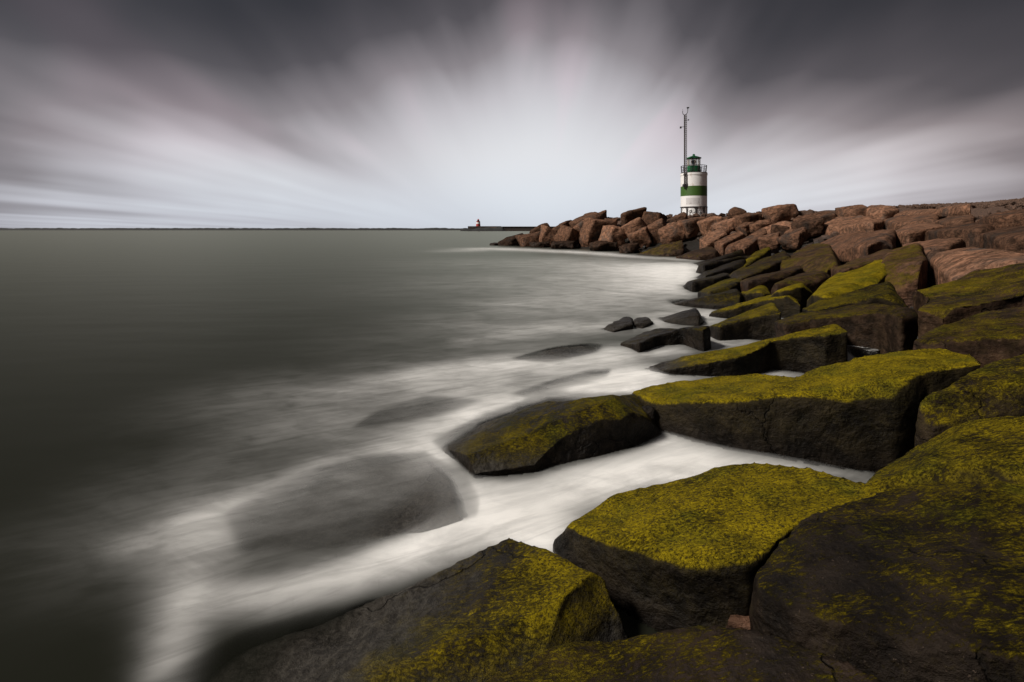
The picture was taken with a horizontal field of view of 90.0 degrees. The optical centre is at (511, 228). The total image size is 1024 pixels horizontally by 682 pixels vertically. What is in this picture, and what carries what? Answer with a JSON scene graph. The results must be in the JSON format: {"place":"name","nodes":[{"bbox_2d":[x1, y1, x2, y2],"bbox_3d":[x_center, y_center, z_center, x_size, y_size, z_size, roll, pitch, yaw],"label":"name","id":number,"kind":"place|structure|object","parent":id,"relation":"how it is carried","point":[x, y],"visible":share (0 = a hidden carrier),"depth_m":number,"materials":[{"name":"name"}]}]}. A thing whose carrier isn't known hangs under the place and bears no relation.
{"place":"outdoors","nodes":[
{"label":"outdoors","id":0,"kind":"place"},
{"bbox_2d":[0,230,874,681],"bbox_3d":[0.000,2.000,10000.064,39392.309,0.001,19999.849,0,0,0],"label":"water","id":1,"kind":"structure","parent":0,"point":[196,426],"depth_m":5.67,"materials":[{"name":"grey liquid"}]},
{"bbox_2d":[0,228,462,229],"bbox_3d":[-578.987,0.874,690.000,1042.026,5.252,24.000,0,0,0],"label":"breakwater","id":2,"kind":"object","parent":1,"relation":"in","point":[231,228],"visible":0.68,"depth_m":684.00,"materials":[{"name":"stone"}]},
{"bbox_2d":[461,227,504,230],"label":"rubble mound","id":3,"kind":"object","parent":1,"relation":"in","point":[487,229],"visible":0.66,"depth_m":441.89,"materials":[{"name":"grey stone"}]},
{"bbox_2d":[468,226,555,230],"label":"pier","id":4,"kind":"structure","parent":1,"relation":"in","point":[518,228],"depth_m":459.50,"materials":[{"name":"concrete"}]},
{"bbox_2d":[529,241,549,247],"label":"boulder","id":5,"kind":"object","parent":1,"relation":"in","point":[540,244],"visible":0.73,"depth_m":54.64,"materials":[{"name":"stone"}]},
{"bbox_2d":[551,241,575,248],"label":"boulder","id":6,"kind":"object","parent":1,"relation":"in","point":[562,244],"visible":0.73,"depth_m":50.69,"materials":[{"name":"stone"}]},
{"bbox_2d":[520,346,607,393],"bbox_3d":[0.845,2.378,8.316,2.108,0.748,0.812,0,0,-42],"label":"armour stone","id":7,"kind":"object","parent":1,"relation":"in","point":[556,353],"visible":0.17,"depth_m":8.22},
{"bbox_2d":[589,241,616,250],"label":"boulder","id":8,"kind":"object","parent":1,"relation":"in","point":[602,246],"visible":0.89,"depth_m":45.98,"materials":[{"name":"stone"}]},
{"bbox_2d":[619,243,639,253],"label":"boulder","id":9,"kind":"object","parent":1,"relation":"in","point":[630,248],"visible":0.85,"depth_m":41.54,"materials":[{"name":"stone"}]},
{"bbox_2d":[642,405,655,422],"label":"wedged stone","id":10,"kind":"object","parent":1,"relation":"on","point":[650,411],"visible":0.42,"depth_m":5.07,"materials":[{"name":"grey stone"}]},
{"bbox_2d":[553,462,879,631],"bbox_3d":[1.101,2.126,2.992,1.463,1.503,1.202,0,0,-21],"label":"armour stone","id":11,"kind":"object","parent":1,"relation":"in","point":[695,550],"visible":0.49,"depth_m":2.70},
{"bbox_2d":[749,481,1023,681],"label":"armour stone","id":12,"kind":"object","parent":1,"relation":"in","point":[922,582],"visible":0.88,"depth_m":2.03,"materials":[{"name":"black stone"}]},
{"bbox_2d":[0,0,1023,228],"label":"sky","id":13,"kind":"structure","parent":0,"point":[114,113],"materials":[{"name":"grey"}]},
{"bbox_2d":[488,206,1023,420],"bbox_3d":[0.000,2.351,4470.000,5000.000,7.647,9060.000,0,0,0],"label":"ground","id":14,"kind":"structure","parent":0,"point":[693,243],"depth_m":31.25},
{"bbox_2d":[199,458,471,681],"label":"armour stone","id":15,"kind":"object","parent":14,"relation":"on","point":[419,495],"visible":0.24,"depth_m":3.71,"materials":[{"name":"grey stone"}]},
{"bbox_2d":[202,538,627,681],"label":"armour stone","id":16,"kind":"object","parent":14,"relation":"on","point":[486,614],"visible":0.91,"depth_m":2.44,"materials":[{"name":"stone"}]},
{"bbox_2d":[369,416,487,466],"bbox_3d":[-1.071,2.476,5.664,1.747,0.730,0.791,0,0,-42],"label":"armour stone","id":17,"kind":"object","parent":14,"relation":"on","point":[456,435],"visible":0.06,"depth_m":5.45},
{"bbox_2d":[498,233,522,245],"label":"boulder","id":18,"kind":"object","parent":14,"relation":"on","point":[510,241],"visible":0.51,"depth_m":60.42,"materials":[{"name":"stone"}]},
{"bbox_2d":[515,231,539,246],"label":"boulder","id":19,"kind":"object","parent":14,"relation":"on","point":[523,240],"visible":0.55,"depth_m":57.76,"materials":[{"name":"stone"}]},
{"bbox_2d":[529,223,551,232],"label":"boulder","id":20,"kind":"object","parent":14,"relation":"on","point":[537,228],"visible":0.4,"depth_m":60.39,"materials":[{"name":"stone"}]},
{"bbox_2d":[429,394,661,494],"bbox_3d":[0.578,2.214,5.364,2.895,1.232,1.703,0,0,-34],"label":"armour stone","id":21,"kind":"object","parent":14,"relation":"on","point":[536,437],"visible":0.49,"depth_m":4.55,"materials":[{"name":"green stone"}]},
{"bbox_2d":[539,225,556,246],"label":"boulder","id":22,"kind":"object","parent":14,"relation":"on","point":[547,233],"visible":0.52,"depth_m":56.05,"materials":[{"name":"stone"}]},
{"bbox_2d":[510,373,607,413],"bbox_3d":[0.787,2.385,6.728,1.970,0.728,0.514,0,0,-45],"label":"armour stone","id":23,"kind":"object","parent":14,"relation":"on","point":[545,397],"visible":0.12,"depth_m":6.51,"materials":[{"name":"grey stone"}]},
{"bbox_2d":[553,220,569,231],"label":"boulder","id":24,"kind":"object","parent":14,"relation":"on","point":[557,227],"visible":0.39,"depth_m":57.98,"materials":[{"name":"stone"}]},
{"bbox_2d":[554,224,579,245],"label":"boulder","id":25,"kind":"object","parent":14,"relation":"on","point":[566,233],"visible":0.5,"depth_m":52.69,"materials":[{"name":"stone"}]},
{"bbox_2d":[573,220,583,229],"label":"boulder","id":26,"kind":"object","parent":14,"relation":"on","point":[579,225],"visible":0.19,"depth_m":54.96,"materials":[{"name":"stone"}]},
{"bbox_2d":[569,210,606,227],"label":"boulder","id":27,"kind":"object","parent":14,"relation":"on","point":[602,215],"visible":0.48,"depth_m":56.68,"materials":[{"name":"stone"}]},
{"bbox_2d":[578,217,613,246],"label":"boulder","id":28,"kind":"object","parent":14,"relation":"on","point":[590,230],"visible":0.52,"depth_m":51.36,"materials":[{"name":"stone"}]},
{"bbox_2d":[604,218,617,225],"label":"boulder","id":29,"kind":"object","parent":14,"relation":"on","point":[615,221],"visible":0.37,"depth_m":52.74,"materials":[{"name":"stone"}]},
{"bbox_2d":[598,225,627,250],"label":"boulder","id":30,"kind":"object","parent":14,"relation":"on","point":[612,233],"visible":0.56,"depth_m":46.89,"materials":[{"name":"stone"}]},
{"bbox_2d":[596,317,633,372],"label":"armour stone","id":31,"kind":"object","parent":14,"relation":"on","point":[624,323],"visible":0.18,"depth_m":10.22,"materials":[{"name":"grey stone"}]},
{"bbox_2d":[620,207,646,225],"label":"boulder","id":32,"kind":"object","parent":14,"relation":"on","point":[628,216],"visible":0.69,"depth_m":51.57,"materials":[{"name":"stone"}]},
{"bbox_2d":[621,217,646,236],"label":"boulder","id":33,"kind":"object","parent":14,"relation":"on","point":[636,224],"visible":0.48,"depth_m":46.86,"materials":[{"name":"stone"}]},
{"bbox_2d":[627,227,651,250],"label":"boulder","id":34,"kind":"object","parent":14,"relation":"on","point":[641,237],"visible":0.8,"depth_m":42.80,"materials":[{"name":"stone"}]},
{"bbox_2d":[633,317,652,328],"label":"armour stone","id":35,"kind":"object","parent":14,"relation":"on","point":[642,322],"visible":0.2,"depth_m":10.54,"materials":[{"name":"grey stone"}]},
{"bbox_2d":[641,211,667,225],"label":"boulder","id":36,"kind":"object","parent":14,"relation":"on","point":[648,217],"visible":0.38,"depth_m":47.13,"materials":[{"name":"stone"}]},
{"bbox_2d":[647,218,666,243],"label":"boulder","id":37,"kind":"object","parent":14,"relation":"on","point":[654,226],"visible":0.53,"depth_m":43.16,"materials":[{"name":"stone"}]},
{"bbox_2d":[636,240,683,256],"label":"armour stone","id":38,"kind":"object","parent":14,"relation":"on","point":[673,249],"visible":0.51,"depth_m":37.44,"materials":[{"name":"stone"}]},
{"bbox_2d":[620,326,710,368],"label":"armour stone","id":39,"kind":"object","parent":14,"relation":"on","point":[697,337],"visible":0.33,"depth_m":8.67,"materials":[{"name":"grey stone"}]},
{"bbox_2d":[658,222,684,244],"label":"boulder","id":40,"kind":"object","parent":14,"relation":"on","point":[671,232],"visible":0.71,"depth_m":40.25,"materials":[{"name":"stone"}]},
{"bbox_2d":[669,212,687,222],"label":"boulder","id":41,"kind":"object","parent":14,"relation":"on","point":[680,216],"visible":0.47,"depth_m":43.42,"materials":[{"name":"stone"}]},
{"bbox_2d":[660,308,703,325],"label":"armour stone","id":42,"kind":"object","parent":14,"relation":"on","point":[691,317],"visible":0.31,"depth_m":10.81,"materials":[{"name":"grey stone"}]},
{"bbox_2d":[486,624,883,681],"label":"armour stone","id":43,"kind":"object","parent":14,"relation":"on","point":[712,653],"visible":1,"depth_m":2.01,"materials":[{"name":"black stone"}]},
{"bbox_2d":[726,615,749,630],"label":"wedged stone","id":44,"kind":"object","parent":43,"relation":"on","point":[739,621],"visible":0.28,"depth_m":2.33,"materials":[{"name":"brown stone"}]},
{"bbox_2d":[677,217,707,238],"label":"boulder","id":45,"kind":"object","parent":14,"relation":"on","point":[690,227],"visible":0.73,"depth_m":39.76,"materials":[{"name":"stone"}]},
{"bbox_2d":[680,107,707,215],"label":"lighthouse","id":46,"kind":"object","parent":14,"relation":"on","point":[693,191],"visible":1,"depth_m":59.89,"materials":[{"name":"paint"}]},
{"bbox_2d":[676,247,719,259],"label":"armour stone","id":47,"kind":"object","parent":14,"relation":"on","point":[706,253],"visible":0.49,"depth_m":33.11,"materials":[{"name":"brown stone"}]},
{"bbox_2d":[679,273,730,300],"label":"armour stone","id":48,"kind":"object","parent":14,"relation":"on","point":[697,285],"visible":0.27,"depth_m":16.38,"materials":[{"name":"grey stone"}]},
{"bbox_2d":[672,289,742,309],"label":"armour stone","id":49,"kind":"object","parent":14,"relation":"on","point":[721,300],"visible":0.4,"depth_m":12.87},
{"bbox_2d":[697,216,722,235],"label":"boulder","id":50,"kind":"object","parent":14,"relation":"on","point":[704,225],"visible":0.52,"depth_m":38.38,"materials":[{"name":"stone"}]},
{"bbox_2d":[698,277,741,296],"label":"armour stone","id":51,"kind":"object","parent":14,"relation":"on","point":[726,285],"visible":0.34,"depth_m":14.39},
{"bbox_2d":[694,249,747,265],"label":"armour stone","id":52,"kind":"object","parent":14,"relation":"on","point":[740,252],"visible":0.37,"depth_m":29.43,"materials":[{"name":"stone"}]},
{"bbox_2d":[697,259,745,278],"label":"armour stone","id":53,"kind":"object","parent":14,"relation":"on","point":[730,267],"visible":0.38,"depth_m":21.04,"materials":[{"name":"grey stone"}]},
{"bbox_2d":[696,255,750,277],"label":"armour stone","id":54,"kind":"object","parent":14,"relation":"on","point":[702,268],"visible":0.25,"depth_m":23.13,"materials":[{"name":"stone"}]},
{"bbox_2d":[711,218,735,234],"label":"boulder","id":55,"kind":"object","parent":14,"relation":"on","point":[728,226],"visible":0.6,"depth_m":37.04,"materials":[{"name":"stone"}]},
{"bbox_2d":[714,231,745,255],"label":"armour stone","id":56,"kind":"object","parent":14,"relation":"on","point":[721,245],"visible":0.6,"depth_m":34.26,"materials":[{"name":"brown stone"}]},
{"bbox_2d":[735,222,754,235],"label":"boulder","id":57,"kind":"object","parent":56,"relation":"on","point":[744,228],"visible":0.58,"depth_m":35.32,"materials":[{"name":"stone"}]},
{"bbox_2d":[725,239,741,253],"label":"armour stone","id":58,"kind":"object","parent":14,"relation":"on","point":[730,248],"visible":0.2,"depth_m":32.83,"materials":[{"name":"brown stone"}]},
{"bbox_2d":[728,207,746,216],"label":"boulder","id":59,"kind":"object","parent":14,"relation":"on","point":[734,211],"visible":0.52,"depth_m":38.52,"materials":[{"name":"stone"}]},
{"bbox_2d":[709,302,780,340],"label":"armour stone","id":60,"kind":"object","parent":14,"relation":"on","point":[758,323],"visible":0.47,"depth_m":9.24,"materials":[{"name":"stone"}]},
{"bbox_2d":[647,324,847,376],"bbox_3d":[3.291,2.138,7.491,2.923,1.553,1.322,0,0,0],"label":"armour stone","id":61,"kind":"object","parent":14,"relation":"on","point":[804,351],"visible":0.47,"depth_m":7.05,"materials":[{"name":"stone"}]},
{"bbox_2d":[733,212,762,230],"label":"boulder","id":62,"kind":"object","parent":14,"relation":"on","point":[740,219],"visible":0.53,"depth_m":36.45,"materials":[{"name":"stone"}]},
{"bbox_2d":[709,295,799,318],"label":"armour stone","id":63,"kind":"object","parent":14,"relation":"on","point":[787,305],"visible":0.23,"depth_m":11.27,"materials":[{"name":"green stone"}]},
{"bbox_2d":[741,285,770,301],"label":"armour stone","id":64,"kind":"object","parent":14,"relation":"on","point":[756,292],"visible":0.3,"depth_m":12.39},
{"bbox_2d":[741,247,770,267],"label":"armour stone","id":65,"kind":"object","parent":14,"relation":"on","point":[758,255],"visible":0.37,"depth_m":24.04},
{"bbox_2d":[729,251,790,279],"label":"armour stone","id":66,"kind":"object","parent":14,"relation":"on","point":[768,264],"visible":0.3,"depth_m":17.92,"materials":[{"name":"brown stone"}]},
{"bbox_2d":[519,203,1023,308],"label":"joint rubble","id":67,"kind":"object","parent":14,"relation":"on","point":[1017,206],"visible":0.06,"depth_m":35.59,"materials":[{"name":"brown stone"}]},
{"bbox_2d":[699,228,727,248],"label":"armour stone","id":68,"kind":"object","parent":67,"relation":"on","point":[709,239],"visible":0.52,"depth_m":35.75,"materials":[{"name":"brown stone"}]},
{"bbox_2d":[733,228,766,255],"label":"armour stone","id":69,"kind":"object","parent":67,"relation":"on","point":[748,245],"visible":0.66,"depth_m":32.29,"materials":[{"name":"brown stone"}]},
{"bbox_2d":[758,232,780,249],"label":"boulder","id":70,"kind":"object","parent":69,"relation":"on","point":[768,240],"visible":0.78,"depth_m":31.41,"materials":[{"name":"stone"}]},
{"bbox_2d":[777,227,810,249],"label":"boulder","id":71,"kind":"object","parent":67,"relation":"on","point":[792,239],"visible":1,"depth_m":30.55,"materials":[{"name":"stone"}]},
{"bbox_2d":[740,266,802,292],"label":"armour stone","id":72,"kind":"object","parent":14,"relation":"on","point":[769,280],"visible":0.46,"depth_m":13.86,"materials":[{"name":"brown stone"}]},
{"bbox_2d":[763,221,790,233],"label":"armour stone","id":73,"kind":"object","parent":14,"relation":"on","point":[781,223],"visible":0.22,"depth_m":34.24,"materials":[{"name":"brown stone"}]},
{"bbox_2d":[749,219,771,233],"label":"boulder","id":74,"kind":"object","parent":73,"relation":"on","point":[756,226],"visible":0.62,"depth_m":34.78,"materials":[{"name":"stone"}]},
{"bbox_2d":[761,204,798,223],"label":"boulder","id":75,"kind":"object","parent":14,"relation":"on","point":[779,213],"visible":0.77,"depth_m":35.53,"materials":[{"name":"stone"}]},
{"bbox_2d":[771,225,789,235],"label":"boulder","id":76,"kind":"object","parent":14,"relation":"on","point":[778,228],"visible":0.41,"depth_m":32.58,"materials":[{"name":"stone"}]},
{"bbox_2d":[770,283,812,312],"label":"armour stone","id":77,"kind":"object","parent":14,"relation":"on","point":[801,293],"visible":0.34,"depth_m":11.11,"materials":[{"name":"stone"}]},
{"bbox_2d":[771,270,829,294],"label":"armour stone","id":78,"kind":"object","parent":14,"relation":"on","point":[813,281],"visible":0.3,"depth_m":11.89,"materials":[{"name":"brown stone"}]},
{"bbox_2d":[632,348,982,472],"bbox_3d":[2.639,1.945,4.909,2.966,1.701,1.152,0,0,19],"label":"armour stone","id":79,"kind":"object","parent":14,"relation":"on","point":[860,414],"visible":0.53,"depth_m":4.45,"materials":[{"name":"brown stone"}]},
{"bbox_2d":[791,218,824,237],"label":"boulder","id":80,"kind":"object","parent":14,"relation":"on","point":[814,226],"visible":0.73,"depth_m":31.78,"materials":[{"name":"stone"}]},
{"bbox_2d":[779,243,840,276],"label":"armour stone","id":81,"kind":"object","parent":14,"relation":"on","point":[817,256],"visible":0.57,"depth_m":16.90,"materials":[{"name":"brown stone"}]},
{"bbox_2d":[793,211,836,222],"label":"armour stone","id":82,"kind":"object","parent":14,"relation":"on","point":[826,216],"visible":0.47,"depth_m":33.58,"materials":[{"name":"brown stone"}]},
{"bbox_2d":[775,303,917,353],"bbox_3d":[4.867,1.720,7.399,1.697,1.341,1.877,0,0,14],"label":"armour stone","id":83,"kind":"object","parent":14,"relation":"on","point":[883,328],"visible":0.45,"depth_m":7.17,"materials":[{"name":"brown stone"}]},
{"bbox_2d":[807,259,887,306],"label":"armour stone","id":84,"kind":"object","parent":14,"relation":"on","point":[872,273],"visible":0.29,"depth_m":10.12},
{"bbox_2d":[820,215,884,234],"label":"armour stone","id":85,"kind":"object","parent":14,"relation":"on","point":[849,224],"visible":0.61,"depth_m":30.32,"materials":[{"name":"brown stone"}]},
{"bbox_2d":[835,204,868,216],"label":"armour stone","id":86,"kind":"object","parent":85,"relation":"on","point":[852,210],"visible":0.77,"depth_m":32.49,"materials":[{"name":"brown stone"}]},
{"bbox_2d":[802,282,907,312],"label":"armour stone","id":87,"kind":"object","parent":14,"relation":"on","point":[885,293],"visible":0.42,"depth_m":8.46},
{"bbox_2d":[821,229,895,261],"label":"armour stone","id":88,"kind":"object","parent":14,"relation":"on","point":[847,247],"visible":0.69,"depth_m":17.42,"materials":[{"name":"brown stone"}]},
{"bbox_2d":[831,249,891,276],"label":"armour stone","id":89,"kind":"object","parent":14,"relation":"on","point":[856,263],"visible":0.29,"depth_m":12.45,"materials":[{"name":"brown stone"}]},
{"bbox_2d":[902,238,965,275],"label":"armour stone","id":90,"kind":"object","parent":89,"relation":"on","point":[932,247],"visible":0.21,"depth_m":11.97,"materials":[{"name":"brown stone"}]},
{"bbox_2d":[866,205,898,219],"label":"armour stone","id":91,"kind":"object","parent":14,"relation":"on","point":[879,212],"visible":0.88,"depth_m":31.00,"materials":[{"name":"brown stone"}]},
{"bbox_2d":[847,337,917,360],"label":"tide pool","id":92,"kind":"structure","parent":14,"relation":"on","point":[855,351],"depth_m":7.06,"materials":[{"name":"grey liquid"}]},
{"bbox_2d":[881,243,927,307],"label":"armour stone","id":93,"kind":"object","parent":14,"relation":"on","point":[906,267],"visible":0.55,"depth_m":10.14,"materials":[{"name":"brown stone"}]},
{"bbox_2d":[884,213,938,229],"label":"armour stone","id":94,"kind":"object","parent":14,"relation":"on","point":[897,222],"visible":0.52,"depth_m":23.81,"materials":[{"name":"brown stone"}]},
{"bbox_2d":[896,222,945,247],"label":"armour stone","id":95,"kind":"object","parent":14,"relation":"on","point":[910,233],"visible":0.6,"depth_m":17.52,"materials":[{"name":"brown stone"}]},
{"bbox_2d":[894,204,970,217],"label":"armour stone","id":96,"kind":"object","parent":14,"relation":"on","point":[954,210],"visible":0.62,"depth_m":22.93,"materials":[{"name":"brown stone"}]},
{"bbox_2d":[865,416,1023,491],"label":"armour stone","id":97,"kind":"object","parent":14,"relation":"on","point":[991,449],"visible":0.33,"depth_m":2.86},
{"bbox_2d":[935,215,975,225],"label":"armour stone","id":98,"kind":"object","parent":14,"relation":"on","point":[951,220],"visible":0.38,"depth_m":18.53,"materials":[{"name":"brown stone"}]},
{"bbox_2d":[894,197,1023,208],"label":"crest rubble","id":99,"kind":"object","parent":14,"relation":"on","point":[989,204],"visible":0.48,"depth_m":26.70,"materials":[{"name":"brown stone"}]},
{"bbox_2d":[925,223,994,247],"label":"armour stone","id":100,"kind":"object","parent":14,"relation":"on","point":[968,233],"visible":0.44,"depth_m":14.27,"materials":[{"name":"brown stone"}]},
{"bbox_2d":[913,263,1023,337],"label":"armour stone","id":101,"kind":"object","parent":14,"relation":"on","point":[972,293],"visible":0.45,"depth_m":6.63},
{"bbox_2d":[913,306,1023,367],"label":"armour stone","id":102,"kind":"object","parent":14,"relation":"on","point":[987,337],"visible":0.35,"depth_m":4.85,"materials":[{"name":"stone"}]},
{"bbox_2d":[915,354,1023,446],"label":"armour stone","id":103,"kind":"object","parent":14,"relation":"on","point":[994,389],"visible":0.36,"depth_m":3.64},
{"bbox_2d":[929,247,1023,286],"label":"armour stone","id":104,"kind":"object","parent":14,"relation":"on","point":[947,266],"visible":0.48,"depth_m":9.45,"materials":[{"name":"brown stone"}]},
{"bbox_2d":[975,209,1023,229],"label":"armour stone","id":105,"kind":"object","parent":14,"relation":"on","point":[1004,219],"visible":0.52,"depth_m":14.53,"materials":[{"name":"brown stone"}]},
{"bbox_2d":[979,226,1023,252],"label":"armour stone","id":106,"kind":"object","parent":14,"relation":"on","point":[1011,239],"visible":0.53,"depth_m":11.55,"materials":[{"name":"brown stone"}]}
]}

